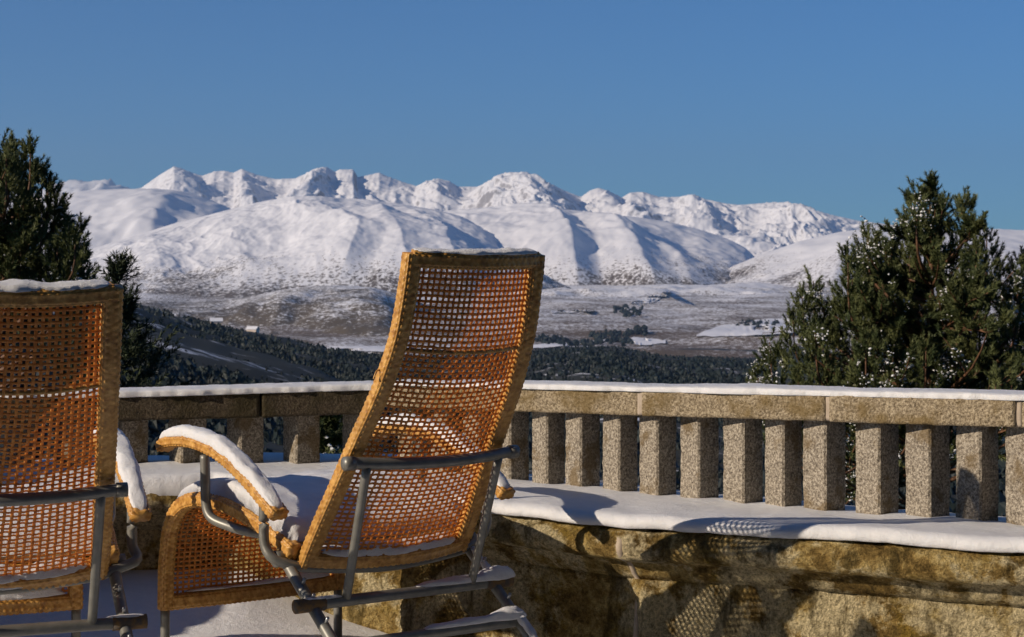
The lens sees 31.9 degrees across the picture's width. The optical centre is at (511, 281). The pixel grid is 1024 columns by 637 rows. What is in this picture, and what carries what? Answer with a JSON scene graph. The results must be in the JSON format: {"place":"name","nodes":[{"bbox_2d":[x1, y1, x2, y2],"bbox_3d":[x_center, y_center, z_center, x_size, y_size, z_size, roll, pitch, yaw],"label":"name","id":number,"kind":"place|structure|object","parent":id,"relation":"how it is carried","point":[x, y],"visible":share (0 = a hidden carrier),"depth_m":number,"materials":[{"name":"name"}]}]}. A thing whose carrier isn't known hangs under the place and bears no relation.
{"place":"outdoors","nodes":[
{"label":"outdoors","id":0,"kind":"place"},
{"bbox_2d":[34,178,129,196],"bbox_3d":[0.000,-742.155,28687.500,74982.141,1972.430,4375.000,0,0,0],"label":"mountains","id":1,"kind":"structure","parent":0,"point":[69,186],"depth_m":29610.14,"materials":[{"name":"white snow"}]},
{"bbox_2d":[7,188,229,253],"bbox_3d":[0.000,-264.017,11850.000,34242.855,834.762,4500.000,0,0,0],"label":"rounded mountain","id":2,"kind":"structure","parent":0,"point":[118,214],"depth_m":11605.90,"materials":[{"name":"white snow"}]},
{"bbox_2d":[0,568,386,636],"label":"terrace floor","id":3,"kind":"structure","parent":0,"point":[277,617],"depth_m":5.57,"materials":[{"name":"white snow"}]},
{"bbox_2d":[0,279,151,636],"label":"reclining chair","id":4,"kind":"object","parent":3,"relation":"on","point":[55,533],"visible":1,"depth_m":4.21,"materials":[{"name":"wicker"}]},
{"bbox_2d":[154,247,544,636],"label":"reclining chair","id":5,"kind":"object","parent":3,"relation":"on","point":[345,520],"visible":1,"depth_m":4.66,"materials":[{"name":"wicker"}]},
{"bbox_2d":[0,451,1023,636],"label":"bench wall","id":6,"kind":"structure","parent":3,"relation":"on","point":[593,561],"depth_m":5.12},
{"bbox_2d":[0,380,379,466],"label":"stone balustrade","id":7,"kind":"object","parent":6,"relation":"on","point":[246,409],"visible":0.59,"depth_m":6.14,"materials":[{"name":"stone"}]},
{"bbox_2d":[387,379,1023,525],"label":"stone balustrade","id":8,"kind":"object","parent":6,"relation":"on","point":[928,417],"visible":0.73,"depth_m":5.49,"materials":[{"name":"stone"}]},
{"bbox_2d":[137,285,449,335],"bbox_3d":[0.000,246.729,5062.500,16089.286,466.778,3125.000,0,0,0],"label":"foothill","id":9,"kind":"structure","parent":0,"point":[352,310],"depth_m":4896.89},
{"bbox_2d":[27,196,569,297],"bbox_3d":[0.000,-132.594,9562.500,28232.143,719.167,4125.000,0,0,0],"label":"rounded mountain","id":10,"kind":"structure","parent":0,"point":[259,248],"depth_m":8592.76,"materials":[{"name":"white snow"}]},
{"bbox_2d":[327,346,408,351],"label":"snow field","id":11,"kind":"structure","parent":0,"point":[371,348],"depth_m":3272.51,"materials":[{"name":"white snow"}]},
{"bbox_2d":[11,166,895,256],"bbox_3d":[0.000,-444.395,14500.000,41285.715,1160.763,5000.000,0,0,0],"label":"mountain crest","id":12,"kind":"object","parent":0,"point":[757,229],"visible":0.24,"depth_m":15041.78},
{"bbox_2d":[0,0,1023,229],"label":"sky","id":13,"kind":"structure","parent":0,"point":[825,106],"materials":[{"name":"blue"}]},
{"bbox_2d":[39,304,1023,500],"bbox_3d":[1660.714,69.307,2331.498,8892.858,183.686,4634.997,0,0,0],"label":"wooded hillside","id":14,"kind":"structure","parent":0,"point":[207,352],"depth_m":577.38,"materials":[{"name":"green plant"}]},
{"bbox_2d":[0,126,101,387],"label":"pine tree","id":15,"kind":"object","parent":14,"relation":"on","point":[29,228],"visible":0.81,"depth_m":12.23,"materials":[{"name":"green plant"}]},
{"bbox_2d":[24,247,195,387],"bbox_3d":[-2.490,2.864,11.072,1.053,6.178,1.159,0,0,0],"label":"pine tree","id":16,"kind":"object","parent":14,"relation":"on","point":[132,347],"visible":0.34,"depth_m":11.01,"materials":[{"name":"green plant"}]},
{"bbox_2d":[210,318,222,324],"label":"farmhouse","id":17,"kind":"object","parent":14,"relation":"on","point":[216,320],"visible":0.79,"depth_m":1388.12,"materials":[{"name":"paint"}]},
{"bbox_2d":[245,326,259,332],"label":"farmhouse","id":18,"kind":"object","parent":14,"relation":"on","point":[253,328],"visible":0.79,"depth_m":1366.39,"materials":[{"name":"paint"}]},
{"bbox_2d":[319,415,342,453],"bbox_3d":[-0.931,2.108,9.452,0.665,3.091,0.717,0,0,0],"label":"pine tree","id":19,"kind":"object","parent":14,"relation":"on","point":[330,428],"visible":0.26,"depth_m":9.46,"materials":[{"name":"green plant"}]},
{"bbox_2d":[0,302,1023,516],"bbox_3d":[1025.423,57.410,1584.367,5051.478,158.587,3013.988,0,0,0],"label":"forest","id":20,"kind":"object","parent":14,"relation":"on","point":[619,362],"visible":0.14,"depth_m":876.24,"materials":[{"name":"green plant"}]},
{"bbox_2d":[744,170,1023,509],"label":"pine tree","id":21,"kind":"object","parent":14,"relation":"on","point":[889,296],"visible":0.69,"depth_m":14.70,"materials":[{"name":"green plant"}]},
{"bbox_2d":[533,339,604,347],"bbox_3d":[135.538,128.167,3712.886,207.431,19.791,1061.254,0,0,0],"label":"snow field","id":22,"kind":"structure","parent":0,"point":[544,345],"depth_m":3404.66,"materials":[{"name":"white snow"}]},
{"bbox_2d":[550,309,594,312],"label":"snow field","id":23,"kind":"structure","parent":0,"point":[571,311],"depth_m":5629.85,"materials":[{"name":"white snow"}]},
{"bbox_2d":[126,285,1023,358],"bbox_3d":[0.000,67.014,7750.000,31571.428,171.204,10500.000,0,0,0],"label":"valley plain","id":24,"kind":"structure","parent":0,"point":[676,322],"depth_m":5074.11,"materials":[{"name":"white snow"}]},
{"bbox_2d":[534,304,779,346],"bbox_3d":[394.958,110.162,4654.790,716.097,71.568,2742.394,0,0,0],"label":"tree belt","id":25,"kind":"object","parent":24,"relation":"on","point":[598,337],"visible":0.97,"depth_m":4296.53,"materials":[{"name":"green plant"}]},
{"bbox_2d":[443,203,754,285],"bbox_3d":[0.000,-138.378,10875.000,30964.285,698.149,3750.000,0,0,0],"label":"rounded mountain","id":26,"kind":"structure","parent":0,"point":[575,247],"depth_m":9922.73,"materials":[{"name":"white snow"}]},
{"bbox_2d":[631,337,665,344],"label":"snow field","id":27,"kind":"structure","parent":0,"point":[643,341],"depth_m":4188.04,"materials":[{"name":"white snow"}]},
{"bbox_2d":[630,292,670,303],"bbox_3d":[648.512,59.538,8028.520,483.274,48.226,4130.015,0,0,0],"label":"snow field","id":28,"kind":"structure","parent":0,"point":[651,299],"depth_m":6766.49,"materials":[{"name":"white snow"}]},
{"bbox_2d":[696,318,804,336],"bbox_3d":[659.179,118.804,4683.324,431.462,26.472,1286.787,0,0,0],"label":"snow field","id":29,"kind":"structure","parent":0,"point":[731,330],"depth_m":4639.03,"materials":[{"name":"white snow"}]},
{"bbox_2d":[508,282,999,301],"bbox_3d":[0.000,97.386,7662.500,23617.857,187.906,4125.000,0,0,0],"label":"foothill","id":30,"kind":"structure","parent":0,"point":[636,291],"depth_m":7650.10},
{"bbox_2d":[725,229,1023,288],"bbox_3d":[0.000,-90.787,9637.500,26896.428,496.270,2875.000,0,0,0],"label":"rounded mountain","id":31,"kind":"structure","parent":0,"point":[817,256],"depth_m":9530.09,"materials":[{"name":"white snow"}]}
]}

